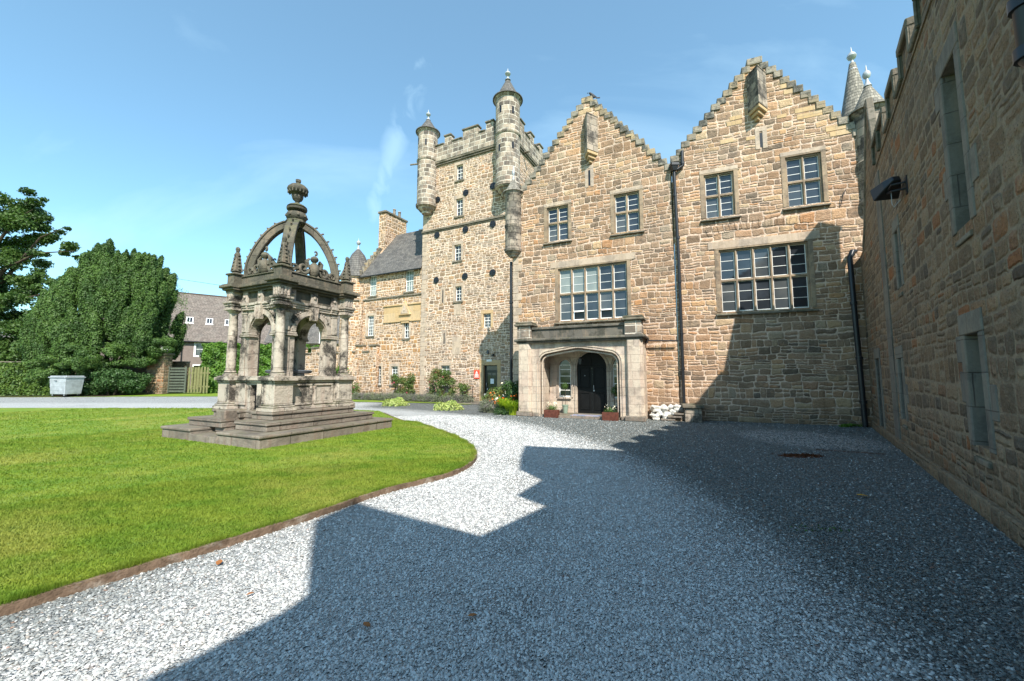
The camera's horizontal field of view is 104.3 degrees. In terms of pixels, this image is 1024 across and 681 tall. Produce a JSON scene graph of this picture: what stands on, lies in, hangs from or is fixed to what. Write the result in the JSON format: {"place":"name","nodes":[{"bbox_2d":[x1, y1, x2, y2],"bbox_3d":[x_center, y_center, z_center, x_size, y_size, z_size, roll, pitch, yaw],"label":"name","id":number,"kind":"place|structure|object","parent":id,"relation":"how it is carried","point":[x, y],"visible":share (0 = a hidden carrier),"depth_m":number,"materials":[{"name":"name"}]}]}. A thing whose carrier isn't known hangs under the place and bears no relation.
{"place":"outdoors","nodes":[
{"label":"outdoors","id":0,"kind":"place"},
{"bbox_2d":[0,393,144,396],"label":"dirt under yew","id":1,"kind":"structure","parent":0,"point":[75,395],"depth_m":32.02,"materials":[{"name":"soil"}]},
{"bbox_2d":[0,362,74,395],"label":"clipped hedge","id":2,"kind":"object","parent":1,"relation":"on","point":[12,383],"visible":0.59,"depth_m":31.75,"materials":[{"name":"green plant"}]},
{"bbox_2d":[6,238,190,393],"bbox_3d":[-35.270,-2.284,35.046,11.696,14.119,7.725,0,-5,0],"label":"yew tree","id":3,"kind":"object","parent":1,"relation":"on","point":[124,303],"visible":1,"depth_m":32.86,"materials":[{"name":"green plant"}]},
{"bbox_2d":[47,366,153,395],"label":"undergrowth","id":4,"kind":"object","parent":1,"relation":"on","point":[111,381],"visible":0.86,"depth_m":32.27,"materials":[{"name":"green plant"}]},
{"bbox_2d":[48,392,217,396],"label":"verge","id":5,"kind":"structure","parent":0,"point":[182,394],"depth_m":32.32,"materials":[{"name":"green plant"}]},
{"bbox_2d":[48,376,85,396],"bbox_3d":[-34.383,3.528,30.706,1.823,1.617,1.300,-1,-5,12],"label":"wheeled bin","id":6,"kind":"object","parent":5,"relation":"on","point":[65,386],"visible":0.97,"depth_m":30.28,"materials":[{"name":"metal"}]},
{"bbox_2d":[0,361,190,391],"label":"garden wall","id":7,"kind":"structure","parent":5,"relation":"on","point":[179,364],"depth_m":38.41,"materials":[{"name":"stone"}]},
{"bbox_2d":[145,353,174,393],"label":"gate pier","id":8,"kind":"structure","parent":5,"relation":"on","point":[159,371],"depth_m":34.62,"materials":[{"name":"stone"}]},
{"bbox_2d":[167,367,186,392],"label":"slatted gate","id":9,"kind":"structure","parent":8,"relation":"attached to","point":[184,380],"depth_m":35.11,"materials":[{"name":"green wood"}]},
{"bbox_2d":[187,367,210,392],"bbox_3d":[-27.725,3.471,35.252,1.950,2.290,0.080,0,-5,0],"label":"picket fence","id":10,"kind":"object","parent":5,"relation":"on","point":[194,374],"visible":1,"depth_m":35.21,"materials":[{"name":"wood"}]},
{"bbox_2d":[100,292,270,388],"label":"house","id":11,"kind":"structure","parent":0,"point":[208,316],"depth_m":51.69,"materials":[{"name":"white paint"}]},
{"bbox_2d":[192,364,200,387],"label":"doorway","id":12,"kind":"structure","parent":11,"relation":"in","point":[194,365],"depth_m":49.37,"materials":[{"name":"white paint"}]},
{"bbox_2d":[193,342,206,356],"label":"window","id":13,"kind":"structure","parent":11,"relation":"in","point":[198,348],"depth_m":49.61,"materials":[{"name":"white paint"}]},
{"bbox_2d":[0,407,477,605],"bbox_3d":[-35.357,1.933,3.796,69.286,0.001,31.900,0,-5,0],"label":"lawn","id":14,"kind":"structure","parent":0,"point":[10,410],"depth_m":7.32,"materials":[{"name":"green plant"}]},
{"bbox_2d":[352,399,453,403],"bbox_3d":[-7.505,3.800,24.853,12.644,0.001,3.030,-1,-5,11],"label":"lawn strip","id":15,"kind":"object","parent":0,"point":[354,400],"visible":0.25,"depth_m":24.75,"materials":[{"name":"green plant"}]},
{"label":"soil bed","id":16,"kind":"structure","parent":15,"relation":"on","visible":0},
{"bbox_2d":[352,382,360,396],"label":"rose bush","id":17,"kind":"object","parent":16,"relation":"on","point":[356,388],"visible":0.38,"depth_m":27.47,"materials":[{"name":"green plant"}]},
{"bbox_2d":[390,373,405,393],"bbox_3d":[-7.466,3.045,26.342,1.220,1.762,0.693,0,-5,0],"label":"rose bush","id":18,"kind":"object","parent":16,"relation":"on","point":[396,381],"visible":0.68,"depth_m":26.26,"materials":[{"name":"green plant"}]},
{"bbox_2d":[402,373,415,395],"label":"rose bush","id":19,"kind":"object","parent":16,"relation":"on","point":[408,383],"visible":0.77,"depth_m":25.61,"materials":[{"name":"green plant"}]},
{"bbox_2d":[426,373,435,395],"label":"rose bush","id":20,"kind":"object","parent":16,"relation":"on","point":[431,385],"visible":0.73,"depth_m":24.87,"materials":[{"name":"green plant"}]},
{"bbox_2d":[431,368,456,400],"bbox_3d":[-4.147,2.690,24.200,1.598,2.084,0.716,0,-5,0],"label":"rose bush","id":21,"kind":"object","parent":16,"relation":"on","point":[443,377],"visible":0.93,"depth_m":24.13,"materials":[{"name":"green plant"}]},
{"bbox_2d":[456,382,470,396],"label":"rose bush","id":22,"kind":"object","parent":16,"relation":"on","point":[464,387],"visible":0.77,"depth_m":23.66,"materials":[{"name":"green plant"}]},
{"bbox_2d":[152,383,679,396],"bbox_3d":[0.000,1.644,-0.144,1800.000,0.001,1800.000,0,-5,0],"label":"ground","id":23,"kind":"structure","parent":0,"point":[192,396],"depth_m":31.17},
{"bbox_2d":[0,187,91,360],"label":"broadleaf tree","id":24,"kind":"object","parent":23,"relation":"on","point":[16,251],"visible":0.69,"depth_m":41.58,"materials":[{"name":"green plant"}]},
{"bbox_2d":[199,341,319,392],"bbox_3d":[-24.448,2.753,39.324,10.240,5.118,3.022,3,-6,-28],"label":"leafy hedge","id":25,"kind":"object","parent":23,"relation":"on","point":[213,356],"visible":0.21,"depth_m":36.78,"materials":[{"name":"green plant"}]},
{"bbox_2d":[264,316,339,351],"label":"cottage","id":26,"kind":"structure","parent":23,"relation":"on","point":[314,336],"depth_m":47.60,"materials":[{"name":"stone"}]},
{"bbox_2d":[338,209,422,394],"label":"wing","id":27,"kind":"structure","parent":23,"relation":"on","point":[387,280],"depth_m":28.58,"materials":[{"name":"beige stone"}]},
{"bbox_2d":[365,312,375,337],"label":"window","id":28,"kind":"structure","parent":27,"relation":"in","point":[370,317],"depth_m":29.03,"materials":[{"name":"white paint"}]},
{"bbox_2d":[367,276,376,297],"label":"window","id":29,"kind":"structure","parent":27,"relation":"in","point":[373,278],"depth_m":29.25,"materials":[{"name":"white glass"}]},
{"bbox_2d":[378,363,382,385],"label":"window","id":30,"kind":"structure","parent":27,"relation":"in","point":[380,379],"depth_m":28.17,"materials":[{"name":"white paint"}]},
{"bbox_2d":[389,363,399,386],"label":"window","id":31,"kind":"structure","parent":27,"relation":"in","point":[394,368],"depth_m":27.64,"materials":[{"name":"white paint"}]},
{"bbox_2d":[402,321,410,339],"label":"window","id":32,"kind":"structure","parent":27,"relation":"in","point":[406,327],"depth_m":27.43,"materials":[{"name":"white paint"}]},
{"bbox_2d":[403,270,414,293],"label":"window","id":33,"kind":"structure","parent":27,"relation":"in","point":[410,274],"depth_m":27.68,"materials":[{"name":"white glass"}]},
{"bbox_2d":[410,70,546,404],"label":"tower house","id":34,"kind":"structure","parent":23,"relation":"on","point":[464,182],"depth_m":25.17,"materials":[{"name":"beige stone"}]},
{"bbox_2d":[440,287,444,303],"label":"slit window","id":35,"kind":"structure","parent":34,"relation":"in","point":[442,293],"depth_m":25.84,"materials":[{"name":"stone"}]},
{"bbox_2d":[442,330,446,344],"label":"slit window","id":36,"kind":"structure","parent":34,"relation":"in","point":[444,335],"depth_m":25.53,"materials":[{"name":"stone"}]},
{"bbox_2d":[439,362,451,387],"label":"window","id":37,"kind":"structure","parent":34,"relation":"in","point":[447,366],"depth_m":25.35,"materials":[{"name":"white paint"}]},
{"bbox_2d":[452,336,460,354],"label":"blocked window","id":38,"kind":"structure","parent":34,"relation":"in","point":[456,340],"depth_m":25.04,"materials":[{"name":"stone"}]},
{"bbox_2d":[452,241,462,262],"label":"window","id":39,"kind":"structure","parent":34,"relation":"in","point":[457,250],"depth_m":25.70,"materials":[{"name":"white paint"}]},
{"bbox_2d":[453,282,463,302],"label":"window","id":40,"kind":"structure","parent":34,"relation":"in","point":[458,288],"depth_m":25.41,"materials":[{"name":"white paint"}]},
{"bbox_2d":[454,160,464,182],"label":"window","id":41,"kind":"structure","parent":34,"relation":"in","point":[459,167],"depth_m":26.12,"materials":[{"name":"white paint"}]},
{"bbox_2d":[454,195,464,218],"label":"window","id":42,"kind":"structure","parent":34,"relation":"in","point":[459,201],"depth_m":25.91,"materials":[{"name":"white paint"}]},
{"bbox_2d":[474,370,479,378],"bbox_3d":[-2.142,2.054,24.170,0.400,0.520,0.031,-3,-6,27],"label":"sign","id":43,"kind":"object","parent":34,"relation":"attached to","point":[476,374],"visible":1,"depth_m":24.15,"materials":[{"name":"red metal"}]},
{"bbox_2d":[481,310,492,327],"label":"window","id":44,"kind":"structure","parent":34,"relation":"in","point":[486,315],"depth_m":24.30,"materials":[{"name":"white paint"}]},
{"bbox_2d":[485,365,496,393],"bbox_3d":[-1.223,2.556,23.881,0.940,2.130,0.127,-3,-6,27],"label":"door","id":45,"kind":"structure","parent":34,"relation":"in","point":[490,370],"depth_m":23.96,"materials":[{"name":"black paint"}]},
{"bbox_2d":[503,95,679,418],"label":"gabled range","id":46,"kind":"structure","parent":23,"relation":"on","point":[589,232],"depth_m":16.83,"materials":[{"name":"stone"}]},
{"bbox_2d":[509,262,512,385],"bbox_3d":[-0.036,-0.262,18.227,0.182,6.800,0.182,0,-5,0],"label":"drainpipe","id":47,"kind":"object","parent":46,"relation":"attached to","point":[511,321],"visible":0.89,"depth_m":18.23,"materials":[{"name":"black metal"}]},
{"bbox_2d":[543,199,571,244],"bbox_3d":[2.052,-5.197,17.643,1.360,1.890,0.355,-2,-6,25],"label":"window","id":48,"kind":"structure","parent":46,"relation":"in","point":[557,215],"depth_m":17.66,"materials":[{"name":"brown stone"}]},
{"bbox_2d":[585,165,593,187],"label":"slit window","id":49,"kind":"structure","parent":46,"relation":"in","point":[589,174],"depth_m":17.11,"materials":[{"name":"stone"}]},
{"bbox_2d":[550,252,635,324],"bbox_3d":[3.363,-2.118,16.752,3.620,2.760,0.355,-2,-6,25],"label":"window","id":50,"kind":"structure","parent":46,"relation":"in","point":[593,287],"depth_m":16.76,"materials":[{"name":"grey glass"}]},
{"bbox_2d":[610,185,644,236],"bbox_3d":[4.742,-5.288,16.375,1.390,1.970,0.355,-2,-6,25],"label":"window","id":51,"kind":"structure","parent":46,"relation":"in","point":[626,204],"depth_m":16.40,"materials":[{"name":"brown stone"}]},
{"bbox_2d":[670,49,884,426],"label":"gabled range","id":52,"kind":"structure","parent":23,"relation":"on","point":[770,184],"depth_m":14.20,"materials":[{"name":"stone"}]},
{"bbox_2d":[669,162,685,402],"bbox_3d":[6.311,-2.286,15.123,0.300,9.250,0.300,0,-5,0],"label":"drainpipe","id":53,"kind":"object","parent":52,"relation":"attached to","point":[673,166],"visible":0.99,"depth_m":15.10,"materials":[{"name":"black metal"}]},
{"bbox_2d":[676,150,684,170],"bbox_3d":[6.534,-6.985,15.495,0.328,0.782,0.151,-1,-5,15],"label":"drainpipe","id":54,"kind":"object","parent":52,"relation":"attached to","point":[682,163],"visible":1,"depth_m":15.43,"materials":[{"name":"black metal"}]},
{"bbox_2d":[699,165,740,222],"bbox_3d":[7.823,-5.497,15.018,1.370,2.030,0.355,-2,-5,22],"label":"window","id":55,"kind":"structure","parent":52,"relation":"in","point":[719,190],"depth_m":15.03,"materials":[{"name":"glass"}]},
{"bbox_2d":[754,126,767,149],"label":"slit window","id":56,"kind":"structure","parent":52,"relation":"in","point":[760,138],"depth_m":14.56,"materials":[{"name":"stone"}]},
{"bbox_2d":[708,230,819,315],"bbox_3d":[8.979,-2.331,14.265,3.450,2.790,0.355,-2,-5,22],"label":"window","id":57,"kind":"structure","parent":52,"relation":"in","point":[774,271],"depth_m":14.25,"materials":[{"name":"grey glass"}]},
{"bbox_2d":[780,145,830,210],"bbox_3d":[10.279,-5.665,14.021,1.420,2.150,0.355,-2,-5,22],"label":"window","id":58,"kind":"structure","parent":52,"relation":"in","point":[804,178],"depth_m":14.03,"materials":[{"name":"brown stone"}]},
{"bbox_2d":[847,249,868,426],"bbox_3d":[11.228,-0.147,12.897,0.393,5.804,0.206,1,-5,-16],"label":"drainpipe","id":59,"kind":"object","parent":52,"relation":"attached to","point":[859,357],"visible":1,"depth_m":12.83,"materials":[{"name":"black metal"}]},
{"bbox_2d":[860,0,1023,549],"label":"side wing","id":60,"kind":"structure","parent":23,"relation":"on","point":[942,262],"depth_m":5.20,"materials":[{"name":"brown stone"}]},
{"bbox_2d":[870,175,908,206],"bbox_3d":[7.067,-2.717,7.401,0.394,0.575,0.593,-1,-5,16],"label":"floodlight","id":61,"kind":"object","parent":60,"relation":"attached to","point":[890,188],"visible":0.97,"depth_m":7.42,"materials":[{"name":"black metal"}]},
{"bbox_2d":[891,214,904,297],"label":"lancet window","id":62,"kind":"structure","parent":60,"relation":"in","point":[897,249],"depth_m":8.20,"materials":[{"name":"stone"}]},
{"bbox_2d":[895,345,908,429],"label":"lancet window","id":63,"kind":"structure","parent":60,"relation":"in","point":[902,388],"depth_m":8.62,"materials":[{"name":"stone"}]},
{"bbox_2d":[934,21,978,247],"bbox_3d":[5.628,-2.475,4.810,0.430,2.550,1.280,-4,-6,36],"label":"lancet window","id":64,"kind":"structure","parent":60,"relation":"in","point":[961,161],"depth_m":5.07,"materials":[{"name":"stone"}]},
{"bbox_2d":[955,307,999,468],"bbox_3d":[5.699,0.547,4.643,0.430,1.820,1.240,-4,-6,36],"label":"lancet window","id":65,"kind":"structure","parent":60,"relation":"in","point":[980,397],"depth_m":4.90,"materials":[{"name":"stone"}]},
{"bbox_2d":[1006,0,1023,66],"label":"drainpipe","id":66,"kind":"object","parent":60,"relation":"attached to","point":[1015,10],"visible":1,"depth_m":2.99,"materials":[{"name":"black metal"}]},
{"bbox_2d":[0,0,913,357],"label":"sky","id":67,"kind":"structure","parent":0,"point":[179,131],"materials":[{"name":"blue"}]},
{"bbox_2d":[0,397,1023,680],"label":"gravel drive","id":68,"kind":"structure","parent":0,"point":[418,411],"depth_m":3.42,"materials":[{"name":"grey gravel"}]},
{"bbox_2d":[0,413,476,617],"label":"lawn edging","id":69,"kind":"object","parent":68,"relation":"on","point":[52,595],"visible":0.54,"depth_m":3.59,"materials":[{"name":"stone"}]},
{"bbox_2d":[161,179,392,448],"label":"well house","id":70,"kind":"structure","parent":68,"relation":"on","point":[287,401],"depth_m":10.90,"materials":[{"name":"stone"}]},
{"bbox_2d":[305,344,379,394],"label":"battlemented wall","id":71,"kind":"structure","parent":68,"relation":"on","point":[368,368],"depth_m":28.46,"materials":[{"name":"stone"}]},
{"bbox_2d":[381,397,409,406],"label":"variegated shrub","id":72,"kind":"object","parent":68,"relation":"on","point":[399,401],"visible":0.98,"depth_m":21.42,"materials":[{"name":"green plant"}]},
{"bbox_2d":[352,391,474,402],"bbox_3d":[-6.550,3.524,25.041,9.773,0.686,1.187,-2,-5,23],"label":"lavender border","id":73,"kind":"object","parent":68,"relation":"on","point":[416,397],"visible":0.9,"depth_m":24.62,"materials":[{"name":"green plant"}]},
{"bbox_2d":[433,400,462,410],"bbox_3d":[-3.035,3.108,19.151,1.474,0.560,1.325,0,-5,0],"label":"variegated shrub","id":74,"kind":"object","parent":68,"relation":"on","point":[446,406],"visible":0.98,"depth_m":18.85,"materials":[{"name":"green plant"}]},
{"bbox_2d":[478,398,499,412],"bbox_3d":[-1.028,2.909,17.773,1.064,0.642,0.930,0,-5,0],"label":"lavender clump","id":75,"kind":"object","parent":68,"relation":"on","point":[491,406],"visible":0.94,"depth_m":17.61,"materials":[{"name":"grey plant"}]},
{"bbox_2d":[480,384,508,409],"bbox_3d":[-0.794,2.727,18.725,1.474,1.323,0.860,1,-5,-16],"label":"hydrangea","id":76,"kind":"object","parent":68,"relation":"on","point":[497,392],"visible":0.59,"depth_m":18.57,"materials":[{"name":"green plant"}]},
{"bbox_2d":[493,406,508,414],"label":"lavender clump","id":77,"kind":"object","parent":68,"relation":"on","point":[502,411],"visible":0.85,"depth_m":16.59,"materials":[{"name":"green plant"}]},
{"bbox_2d":[489,392,518,414],"bbox_3d":[-0.059,2.653,16.850,1.583,0.951,1.882,2,-5,-19],"label":"daylily clump","id":78,"kind":"object","parent":68,"relation":"on","point":[512,407],"visible":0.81,"depth_m":16.50,"materials":[{"name":"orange plant"}]},
{"bbox_2d":[501,379,518,401],"bbox_3d":[0.061,2.455,17.578,1.052,1.481,0.660,-1,-5,12],"label":"flower shrub","id":79,"kind":"object","parent":68,"relation":"on","point":[511,391],"visible":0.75,"depth_m":17.45,"materials":[{"name":"green plant"}]},
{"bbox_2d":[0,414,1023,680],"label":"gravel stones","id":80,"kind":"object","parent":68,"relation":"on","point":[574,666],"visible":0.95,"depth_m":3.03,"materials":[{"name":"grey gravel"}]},
{"bbox_2d":[514,315,648,421],"bbox_3d":[2.710,1.128,15.881,5.180,3.860,1.460,-2,-6,25],"label":"stone porch","id":81,"kind":"object","parent":68,"relation":"on","point":[611,355],"visible":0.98,"depth_m":16.04,"materials":[{"name":"stone"}]},
{"bbox_2d":[544,402,559,417],"bbox_3d":[1.561,2.711,15.655,0.560,0.619,0.290,-2,-6,25],"label":"planter","id":82,"kind":"object","parent":81,"relation":"on","point":[551,411],"visible":1,"depth_m":15.54,"materials":[{"name":"ceramic"}]},
{"bbox_2d":[558,360,571,398],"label":"window","id":83,"kind":"structure","parent":81,"relation":"in","point":[564,367],"depth_m":16.83,"materials":[{"name":"white glass"}]},
{"bbox_2d":[561,382,568,412],"bbox_3d":[2.196,2.354,16.442,0.324,1.276,0.300,-2,-6,25],"label":"potted tree","id":84,"kind":"object","parent":81,"relation":"on","point":[565,408],"visible":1,"depth_m":16.36,"materials":[{"name":"green plant"}]},
{"bbox_2d":[570,414,601,416],"bbox_3d":[2.848,2.890,15.361,1.100,0.012,0.560,-2,-6,25],"label":"doorstep","id":85,"kind":"object","parent":81,"relation":"on","point":[585,415],"visible":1,"depth_m":15.27,"materials":[{"name":"grey stone"}]},
{"bbox_2d":[577,352,606,413],"bbox_3d":[3.275,1.717,16.303,1.260,2.520,0.104,-2,-6,25],"label":"door","id":86,"kind":"structure","parent":81,"relation":"in","point":[592,373],"depth_m":16.30,"materials":[{"name":"paint"}]},
{"bbox_2d":[602,404,618,420],"bbox_3d":[3.603,2.609,14.594,0.560,0.638,0.295,-2,-6,25],"label":"planter","id":87,"kind":"object","parent":81,"relation":"on","point":[609,415],"visible":1,"depth_m":14.48,"materials":[{"name":"ceramic"}]},
{"bbox_2d":[610,387,617,411],"bbox_3d":[4.008,2.351,15.581,0.310,1.132,0.304,-2,-6,25],"label":"potted tree","id":88,"kind":"object","parent":81,"relation":"on","point":[614,392],"visible":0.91,"depth_m":15.54,"materials":[{"name":"green plant"}]},
{"bbox_2d":[612,359,619,399],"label":"window","id":89,"kind":"structure","parent":81,"relation":"in","point":[615,363],"depth_m":15.94,"materials":[{"name":"grey glass"}]},
{"bbox_2d":[645,339,677,342],"bbox_3d":[5.657,-0.015,15.088,1.173,0.200,0.250,-2,-6,25],"label":"overflow pipe","id":90,"kind":"object","parent":81,"relation":"attached to","point":[647,340],"visible":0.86,"depth_m":15.18,"materials":[{"name":"black metal"}]},
{"bbox_2d":[652,414,659,419],"bbox_3d":[5.322,2.840,14.755,0.261,0.249,0.280,0,-5,0],"label":"white rock","id":91,"kind":"object","parent":68,"relation":"on","point":[655,416],"visible":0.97,"depth_m":14.65,"materials":[{"name":"stone"}]},
{"bbox_2d":[656,410,663,417],"bbox_3d":[5.536,2.753,14.858,0.296,0.314,0.282,4,-6,-36],"label":"white rock","id":92,"kind":"object","parent":68,"relation":"on","point":[660,413],"visible":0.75,"depth_m":14.76,"materials":[{"name":"stone"}]},
{"bbox_2d":[651,405,661,411],"bbox_3d":[5.445,2.564,14.985,0.380,0.265,0.331,0,-5,0],"label":"white rock","id":93,"kind":"object","parent":92,"relation":"on","point":[655,408],"visible":0.95,"depth_m":14.86,"materials":[{"name":"stone"}]},
{"bbox_2d":[661,409,684,421],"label":"stone steps","id":94,"kind":"structure","parent":68,"relation":"on","point":[679,416],"depth_m":14.27,"materials":[{"name":"beige stone"}]},
{"bbox_2d":[682,403,703,422],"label":"stone pier","id":95,"kind":"structure","parent":68,"relation":"on","point":[693,412],"depth_m":13.96,"materials":[{"name":"grey stone"}]},
{"bbox_2d":[772,452,833,457],"bbox_3d":[5.949,2.344,8.146,1.288,0.049,0.537,0,-5,0],"label":"drain cover","id":96,"kind":"object","parent":68,"relation":"on","point":[803,455],"visible":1,"depth_m":8.08,"materials":[{"name":"metal"}]},
{"bbox_2d":[790,524,849,531],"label":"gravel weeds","id":97,"kind":"object","parent":68,"relation":"on","point":[829,529],"visible":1,"depth_m":4.25,"materials":[{"name":"green plant"}]},
{"bbox_2d":[816,449,882,453],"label":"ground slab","id":98,"kind":"structure","parent":68,"relation":"on","point":[848,451],"depth_m":8.60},
{"bbox_2d":[838,423,861,426],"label":"weed","id":99,"kind":"object","parent":68,"relation":"on","point":[848,425],"visible":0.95,"depth_m":12.71,"materials":[{"name":"green plant"}]},
{"bbox_3d":[5.750,2.720,14.774,0.297,0.176,0.217,0,-5,0],"label":"white rock","id":100,"kind":"object","parent":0,"visible":0},
{"bbox_2d":[660,404,668,411],"bbox_3d":[5.712,2.541,14.894,0.365,0.328,0.337,3,-6,-31],"label":"white rock","id":101,"kind":"object","parent":100,"relation":"on","point":[664,408],"visible":0.95,"depth_m":14.77,"materials":[{"name":"stone"}]},
{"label":"white rock","id":102,"kind":"object","parent":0,"visible":0},
{"bbox_2d":[673,404,682,411],"bbox_3d":[6.144,2.503,14.743,0.362,0.293,0.323,0,-5,0],"label":"white rock","id":103,"kind":"object","parent":102,"relation":"on","point":[677,408],"visible":0.84,"depth_m":14.62,"materials":[{"name":"stone"}]}
]}

